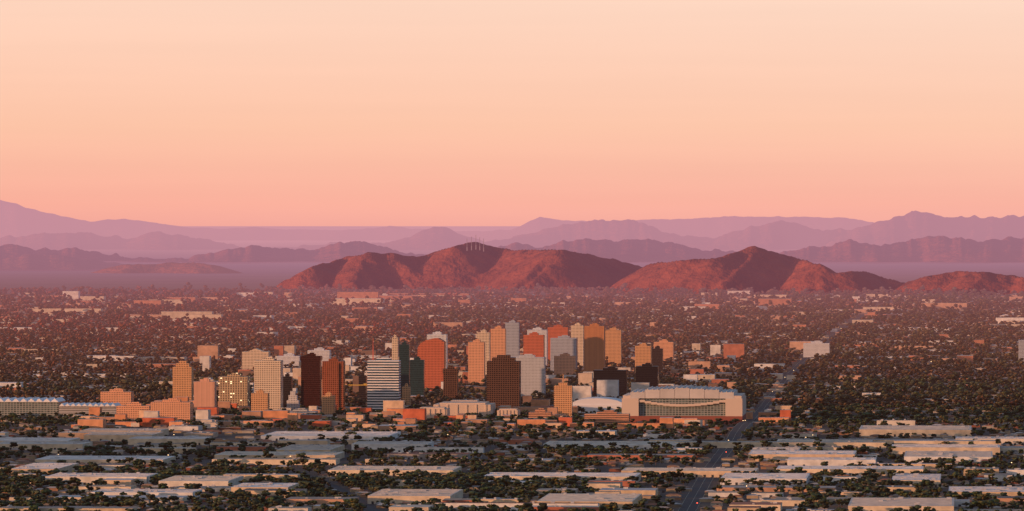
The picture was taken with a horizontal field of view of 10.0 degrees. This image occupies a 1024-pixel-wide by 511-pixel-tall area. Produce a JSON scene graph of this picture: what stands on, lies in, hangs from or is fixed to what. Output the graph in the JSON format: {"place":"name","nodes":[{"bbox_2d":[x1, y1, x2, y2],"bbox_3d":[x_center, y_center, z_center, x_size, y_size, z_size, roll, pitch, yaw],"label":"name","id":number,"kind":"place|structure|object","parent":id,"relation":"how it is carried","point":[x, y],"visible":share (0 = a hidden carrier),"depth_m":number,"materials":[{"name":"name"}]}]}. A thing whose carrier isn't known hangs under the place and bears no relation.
{"place":"outdoors","nodes":[
{"label":"outdoors","id":0,"kind":"place"},
{"bbox_2d":[91,262,240,273],"bbox_3d":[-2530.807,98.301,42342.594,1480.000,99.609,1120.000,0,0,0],"label":"hill","id":1,"kind":"structure","parent":0,"point":[186,268],"depth_m":42294.36,"materials":[{"name":"purple stone"}]},
{"bbox_2d":[290,408,317,413],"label":"building","id":2,"kind":"structure","parent":0,"point":[301,410],"depth_m":11240.32,"materials":[{"name":"grey concrete"}]},
{"bbox_2d":[7,429,848,431],"bbox_3d":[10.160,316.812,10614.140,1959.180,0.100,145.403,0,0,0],"label":"road","id":3,"kind":"structure","parent":0,"point":[550,430],"depth_m":10596.43,"materials":[{"name":"grey asphalt"}]},
{"bbox_2d":[0,200,873,240],"bbox_3d":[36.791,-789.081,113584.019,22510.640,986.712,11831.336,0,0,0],"label":"mountain ridge","id":4,"kind":"structure","parent":0,"point":[17,220],"depth_m":113990.25,"materials":[{"name":"purple stone"}]},
{"bbox_2d":[273,242,641,290],"bbox_3d":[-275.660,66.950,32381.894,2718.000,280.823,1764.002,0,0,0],"label":"mountain","id":5,"kind":"structure","parent":0,"point":[463,265],"depth_m":32521.03,"materials":[{"name":"brown stone"}]},
{"bbox_2d":[4,461,1018,466],"bbox_3d":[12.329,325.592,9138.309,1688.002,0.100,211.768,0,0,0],"label":"road","id":6,"kind":"structure","parent":0,"point":[567,463],"depth_m":9156.31,"materials":[{"name":"grey asphalt"}]},
{"bbox_2d":[0,226,1023,510],"bbox_3d":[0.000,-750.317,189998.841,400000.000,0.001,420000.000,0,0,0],"label":"ground","id":7,"kind":"structure","parent":0,"point":[252,276],"depth_m":35403.80,"materials":[{"name":"brown soil"}]},
{"bbox_2d":[0,401,65,415],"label":"hall","id":8,"kind":"structure","parent":7,"relation":"on","point":[36,408],"depth_m":11375.34,"materials":[{"name":"white glass"}]},
{"bbox_2d":[0,397,65,401],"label":"hall roof","id":9,"kind":"structure","parent":8,"relation":"on","point":[31,399],"depth_m":11385.55,"materials":[{"name":"white metal"}]},
{"bbox_2d":[0,254,124,270],"bbox_3d":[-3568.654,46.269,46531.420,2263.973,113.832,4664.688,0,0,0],"label":"hill","id":10,"kind":"structure","parent":7,"relation":"on","point":[26,262],"depth_m":46215.50,"materials":[{"name":"purple stone"}]},
{"bbox_2d":[59,406,115,416],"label":"hall","id":11,"kind":"structure","parent":7,"relation":"on","point":[63,410],"depth_m":11303.96,"materials":[{"name":"white paint"}]},
{"bbox_2d":[60,402,120,405],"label":"hall roof","id":12,"kind":"structure","parent":11,"relation":"on","point":[89,404],"depth_m":11311.78,"materials":[{"name":"white metal"}]},
{"bbox_2d":[100,388,133,404],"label":"office building","id":13,"kind":"structure","parent":7,"relation":"on","point":[121,396],"depth_m":11801.59,"materials":[{"name":"concrete"}]},
{"bbox_2d":[116,402,149,418],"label":"office building","id":14,"kind":"structure","parent":7,"relation":"on","point":[131,410],"depth_m":11087.56,"materials":[{"name":"concrete"}]},
{"bbox_2d":[150,398,192,423],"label":"office building","id":15,"kind":"structure","parent":7,"relation":"on","point":[176,408],"depth_m":10947.56,"materials":[{"name":"beige concrete"}]},
{"bbox_2d":[173,361,193,399],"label":"tower","id":16,"kind":"structure","parent":7,"relation":"on","point":[183,382],"depth_m":11800.98,"materials":[{"name":"orange concrete"}]},
{"bbox_2d":[194,378,216,410],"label":"tower","id":17,"kind":"structure","parent":7,"relation":"on","point":[205,392],"depth_m":11414.17,"materials":[{"name":"concrete"}]},
{"bbox_2d":[218,373,249,406],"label":"tower","id":18,"kind":"structure","parent":7,"relation":"on","point":[233,387],"depth_m":11682.36,"materials":[{"name":"beige concrete"}]},
{"bbox_2d":[242,348,269,369],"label":"office building","id":19,"kind":"structure","parent":7,"relation":"on","point":[249,357],"depth_m":14567.13,"materials":[{"name":"beige concrete"}]},
{"bbox_2d":[251,389,268,410],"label":"tower","id":20,"kind":"structure","parent":7,"relation":"on","point":[260,400],"depth_m":11302.97,"materials":[{"name":"concrete"}]},
{"bbox_2d":[254,357,282,409],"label":"tower","id":21,"kind":"structure","parent":7,"relation":"on","point":[268,374],"depth_m":11565.28,"materials":[{"name":"beige concrete"}]},
{"bbox_2d":[180,458,378,510],"bbox_3d":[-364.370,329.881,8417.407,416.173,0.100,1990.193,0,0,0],"label":"diagonal road","id":22,"kind":"structure","parent":7,"relation":"on","point":[371,507],"depth_m":8119.68,"materials":[{"name":"grey asphalt"}]},
{"bbox_2d":[283,373,292,407],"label":"tower","id":23,"kind":"structure","parent":7,"relation":"on","point":[287,383],"depth_m":11801.01,"materials":[{"name":"brown glass"}]},
{"bbox_2d":[277,353,299,368],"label":"office building","id":24,"kind":"structure","parent":7,"relation":"on","point":[287,358],"depth_m":15005.68,"materials":[{"name":"grey concrete"}]},
{"bbox_2d":[287,391,299,408],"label":"stepped building","id":25,"kind":"structure","parent":7,"relation":"on","point":[293,401],"depth_m":11643.77,"materials":[{"name":"white concrete"}]},
{"bbox_2d":[300,352,321,407],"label":"tower","id":26,"kind":"structure","parent":7,"relation":"on","point":[311,378],"depth_m":11721.32,"materials":[{"name":"red glass"}]},
{"bbox_2d":[308,347,330,360],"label":"building","id":27,"kind":"structure","parent":7,"relation":"on","point":[323,353],"depth_m":14876.94,"materials":[{"name":"white concrete"}]},
{"bbox_2d":[322,392,334,413],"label":"tower","id":28,"kind":"structure","parent":7,"relation":"on","point":[328,402],"depth_m":11376.89,"materials":[{"name":"beige concrete"}]},
{"bbox_2d":[322,357,344,412],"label":"tower","id":29,"kind":"structure","parent":7,"relation":"on","point":[333,375],"depth_m":11564.04,"materials":[{"name":"orange concrete"}]},
{"bbox_2d":[359,372,366,399],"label":"tower","id":30,"kind":"structure","parent":7,"relation":"on","point":[362,387],"depth_m":12087.73,"materials":[{"name":"brown glass"}]},
{"bbox_2d":[367,357,400,410],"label":"tower","id":31,"kind":"structure","parent":7,"relation":"on","point":[383,378],"depth_m":11565.96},
{"bbox_2d":[392,334,398,359],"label":"tower","id":32,"kind":"structure","parent":7,"relation":"on","point":[395,347],"depth_m":12612.94,"materials":[{"name":"beige concrete"}]},
{"bbox_2d":[399,341,409,397],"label":"tower","id":33,"kind":"structure","parent":7,"relation":"on","point":[404,352],"depth_m":12129.60,"materials":[{"name":"teal glass"}]},
{"bbox_2d":[402,383,410,405],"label":"tower","id":34,"kind":"structure","parent":7,"relation":"on","point":[406,393],"depth_m":11800.96,"materials":[{"name":"concrete"}]},
{"bbox_2d":[410,356,424,399],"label":"tower","id":35,"kind":"structure","parent":7,"relation":"on","point":[417,374],"depth_m":12301.25,"materials":[{"name":"teal glass"}]},
{"bbox_2d":[418,338,445,390],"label":"tower","id":36,"kind":"structure","parent":7,"relation":"on","point":[432,353],"depth_m":12989.36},
{"bbox_2d":[420,407,449,418],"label":"convention hall","id":37,"kind":"structure","parent":7,"relation":"on","point":[431,412],"depth_m":11157.91,"materials":[{"name":"beige concrete"}]},
{"bbox_2d":[427,331,447,368],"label":"tower","id":38,"kind":"structure","parent":7,"relation":"on","point":[439,334],"depth_m":13706.72,"materials":[{"name":"grey concrete"}]},
{"bbox_2d":[443,365,458,398],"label":"tower","id":39,"kind":"structure","parent":7,"relation":"on","point":[450,381],"depth_m":12129.70,"materials":[{"name":"brown concrete"}]},
{"bbox_2d":[433,401,495,416],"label":"convention hall","id":40,"kind":"structure","parent":7,"relation":"on","point":[484,408],"depth_m":11267.51,"materials":[{"name":"beige concrete"}]},
{"bbox_2d":[468,339,484,384],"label":"tower","id":41,"kind":"structure","parent":7,"relation":"on","point":[476,360],"depth_m":13389.50,"materials":[{"name":"orange concrete"}]},
{"bbox_2d":[477,329,489,370],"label":"tower","id":42,"kind":"structure","parent":7,"relation":"on","point":[483,335],"depth_m":14150.87,"materials":[{"name":"beige concrete"}]},
{"bbox_2d":[491,326,505,360],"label":"tower","id":43,"kind":"structure","parent":7,"relation":"on","point":[498,340],"depth_m":13705.61,"materials":[{"name":"orange concrete"}]},
{"bbox_2d":[487,355,520,407],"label":"tower","id":44,"kind":"structure","parent":7,"relation":"on","point":[503,380],"depth_m":11604.35,"materials":[{"name":"brown concrete"}]},
{"bbox_2d":[497,408,519,418],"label":"building","id":45,"kind":"structure","parent":7,"relation":"on","point":[505,411],"depth_m":11158.23,"materials":[{"name":"beige concrete"}]},
{"bbox_2d":[0,282,1023,408],"bbox_3d":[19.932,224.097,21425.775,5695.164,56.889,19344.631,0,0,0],"label":"suburban trees","id":46,"kind":"object","parent":7,"relation":"on","point":[934,389],"visible":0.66,"depth_m":18902.56,"materials":[{"name":"green plant"}]},
{"bbox_2d":[0,291,1023,510],"bbox_3d":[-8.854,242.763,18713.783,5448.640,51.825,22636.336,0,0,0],"label":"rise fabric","id":47,"kind":"object","parent":7,"relation":"on","point":[793,455],"visible":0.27,"depth_m":9839.67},
{"bbox_2d":[0,399,1023,510],"bbox_3d":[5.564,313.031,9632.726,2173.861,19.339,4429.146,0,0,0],"label":"trees","id":48,"kind":"object","parent":7,"relation":"on","point":[480,479],"visible":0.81,"depth_m":8896.27,"materials":[{"name":"green plant"}]},
{"bbox_2d":[505,320,519,356],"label":"tower","id":49,"kind":"structure","parent":7,"relation":"on","point":[512,327],"depth_m":13924.72,"materials":[{"name":"grey concrete"}]},
{"bbox_2d":[9,470,1022,510],"bbox_3d":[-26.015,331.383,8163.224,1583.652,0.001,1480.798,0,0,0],"label":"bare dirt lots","id":50,"kind":"structure","parent":7,"relation":"on","point":[784,508],"depth_m":7806.90,"materials":[{"name":"brown soil"}]},
{"bbox_2d":[516,354,545,396],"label":"tower","id":51,"kind":"structure","parent":7,"relation":"on","point":[533,372],"depth_m":12432.32,"materials":[{"name":"grey concrete"}]},
{"bbox_2d":[523,332,544,356],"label":"tower","id":52,"kind":"structure","parent":7,"relation":"on","point":[533,343],"depth_m":14505.12,"materials":[{"name":"concrete"}]},
{"bbox_2d":[527,327,547,365],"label":"tower","id":53,"kind":"structure","parent":7,"relation":"on","point":[539,330],"depth_m":15004.68,"materials":[{"name":"grey concrete"}]},
{"bbox_2d":[548,325,568,359],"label":"tower","id":54,"kind":"structure","parent":7,"relation":"on","point":[555,331],"depth_m":15404.38,"materials":[{"name":"concrete"}]},
{"bbox_2d":[554,374,572,416],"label":"tower","id":55,"kind":"structure","parent":7,"relation":"on","point":[563,397],"depth_m":11193.77,"materials":[{"name":"concrete"}]},
{"bbox_2d":[550,335,577,374],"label":"tower","id":56,"kind":"structure","parent":7,"relation":"on","point":[562,344],"depth_m":14267.92,"materials":[{"name":"grey concrete"}]},
{"bbox_2d":[554,353,575,374],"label":"tower","id":57,"kind":"structure","parent":7,"relation":"on","point":[564,363],"depth_m":13981.17,"materials":[{"name":"concrete"}]},
{"bbox_2d":[571,323,583,366],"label":"tower","id":58,"kind":"structure","parent":7,"relation":"on","point":[577,330],"depth_m":15004.96,"materials":[{"name":"beige concrete"}]},
{"bbox_2d":[584,323,604,371],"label":"tower","id":59,"kind":"structure","parent":7,"relation":"on","point":[594,346],"depth_m":14267.46,"materials":[{"name":"concrete"}]},
{"bbox_2d":[573,397,621,412],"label":"domed roof","id":60,"kind":"structure","parent":7,"relation":"on","point":[589,404],"depth_m":11567.25,"materials":[{"name":"white"}]},
{"bbox_2d":[584,410,629,425],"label":"building","id":61,"kind":"structure","parent":7,"relation":"on","point":[608,416],"depth_m":10811.90,"materials":[{"name":"concrete"}]},
{"bbox_2d":[593,367,626,396],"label":"tower","id":62,"kind":"structure","parent":7,"relation":"on","point":[611,373],"depth_m":12433.17,"materials":[{"name":"black glass"}]},
{"bbox_2d":[605,327,621,365],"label":"tower","id":63,"kind":"structure","parent":7,"relation":"on","point":[613,344],"depth_m":15268.68,"materials":[{"name":"orange concrete"}]},
{"bbox_2d":[635,343,651,372],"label":"tower","id":64,"kind":"structure","parent":7,"relation":"on","point":[643,353],"depth_m":14267.71,"materials":[{"name":"orange concrete"}]},
{"bbox_2d":[636,363,658,386],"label":"building","id":65,"kind":"structure","parent":7,"relation":"on","point":[647,372],"depth_m":12613.17,"materials":[{"name":"black glass"}]},
{"bbox_2d":[652,346,662,370],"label":"tower","id":66,"kind":"structure","parent":7,"relation":"on","point":[657,355],"depth_m":14505.13,"materials":[{"name":"brown glass"}]},
{"bbox_2d":[654,339,673,360],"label":"tower","id":67,"kind":"structure","parent":7,"relation":"on","point":[667,347],"depth_m":15681.04,"materials":[{"name":"orange concrete"}]},
{"bbox_2d":[622,393,745,415],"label":"stadium ends","id":68,"kind":"object","parent":7,"relation":"on","point":[736,406],"visible":0.97,"depth_m":10952.13,"materials":[{"name":"beige concrete"}]},
{"bbox_2d":[630,385,737,398],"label":"stadium roof","id":69,"kind":"structure","parent":68,"relation":"on","point":[690,391],"depth_m":10955.13,"materials":[{"name":"white metal"}]},
{"bbox_2d":[630,414,745,423],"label":"stadium base","id":70,"kind":"object","parent":7,"relation":"on","point":[648,418],"visible":0.43,"depth_m":10946.62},
{"bbox_2d":[803,341,829,356],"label":"building","id":71,"kind":"structure","parent":7,"relation":"on","point":[812,348],"depth_m":16268.25,"materials":[{"name":"white concrete"}]},
{"bbox_2d":[1018,340,1023,363],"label":"building","id":72,"kind":"structure","parent":7,"relation":"on","point":[1020,348],"depth_m":15406.18,"materials":[{"name":"grey concrete"}]},
{"bbox_2d":[0,211,1023,250],"bbox_3d":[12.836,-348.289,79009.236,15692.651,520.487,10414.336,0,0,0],"label":"mountain range","id":73,"kind":"structure","parent":0,"point":[779,235],"depth_m":78735.83,"materials":[{"name":"purple stone"}]},
{"bbox_2d":[0,236,1023,263],"bbox_3d":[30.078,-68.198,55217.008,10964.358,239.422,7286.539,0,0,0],"label":"mountain range","id":74,"kind":"structure","parent":0,"point":[960,250],"depth_m":55131.40,"materials":[{"name":"purple stone"}]},
{"bbox_2d":[0,0,1023,225],"label":"sky","id":75,"kind":"structure","parent":0,"point":[169,112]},
{"bbox_2d":[529,408,551,417],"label":"building","id":76,"kind":"structure","parent":0,"point":[540,412],"depth_m":11052.32,"materials":[{"name":"concrete"}]},
{"bbox_2d":[639,398,724,415],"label":"stadium window wall","id":77,"kind":"structure","parent":0,"point":[647,409],"depth_m":10955.76,"materials":[{"name":"grey glass"}]},
{"bbox_2d":[610,246,903,293],"bbox_3d":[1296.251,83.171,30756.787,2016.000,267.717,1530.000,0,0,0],"label":"mountain peak","id":78,"kind":"structure","parent":0,"point":[757,269],"depth_m":30543.94,"materials":[{"name":"brown stone"}]},
{"bbox_2d":[678,306,881,510],"bbox_3d":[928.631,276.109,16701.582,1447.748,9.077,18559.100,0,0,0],"label":"road","id":79,"kind":"structure","parent":0,"point":[700,485],"depth_m":9632.35,"materials":[{"name":"grey asphalt"}]},
{"bbox_2d":[679,333,833,509],"bbox_3d":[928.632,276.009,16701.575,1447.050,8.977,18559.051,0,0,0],"label":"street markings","id":80,"kind":"object","parent":79,"relation":"on","point":[725,449],"visible":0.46,"depth_m":9507.51,"materials":[{"name":"white paint"}]},
{"bbox_2d":[896,271,1023,294],"bbox_3d":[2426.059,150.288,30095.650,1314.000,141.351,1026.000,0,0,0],"label":"dark hill","id":81,"kind":"structure","parent":0,"point":[968,281],"depth_m":30017.93,"materials":[{"name":"brown stone"}]}
]}

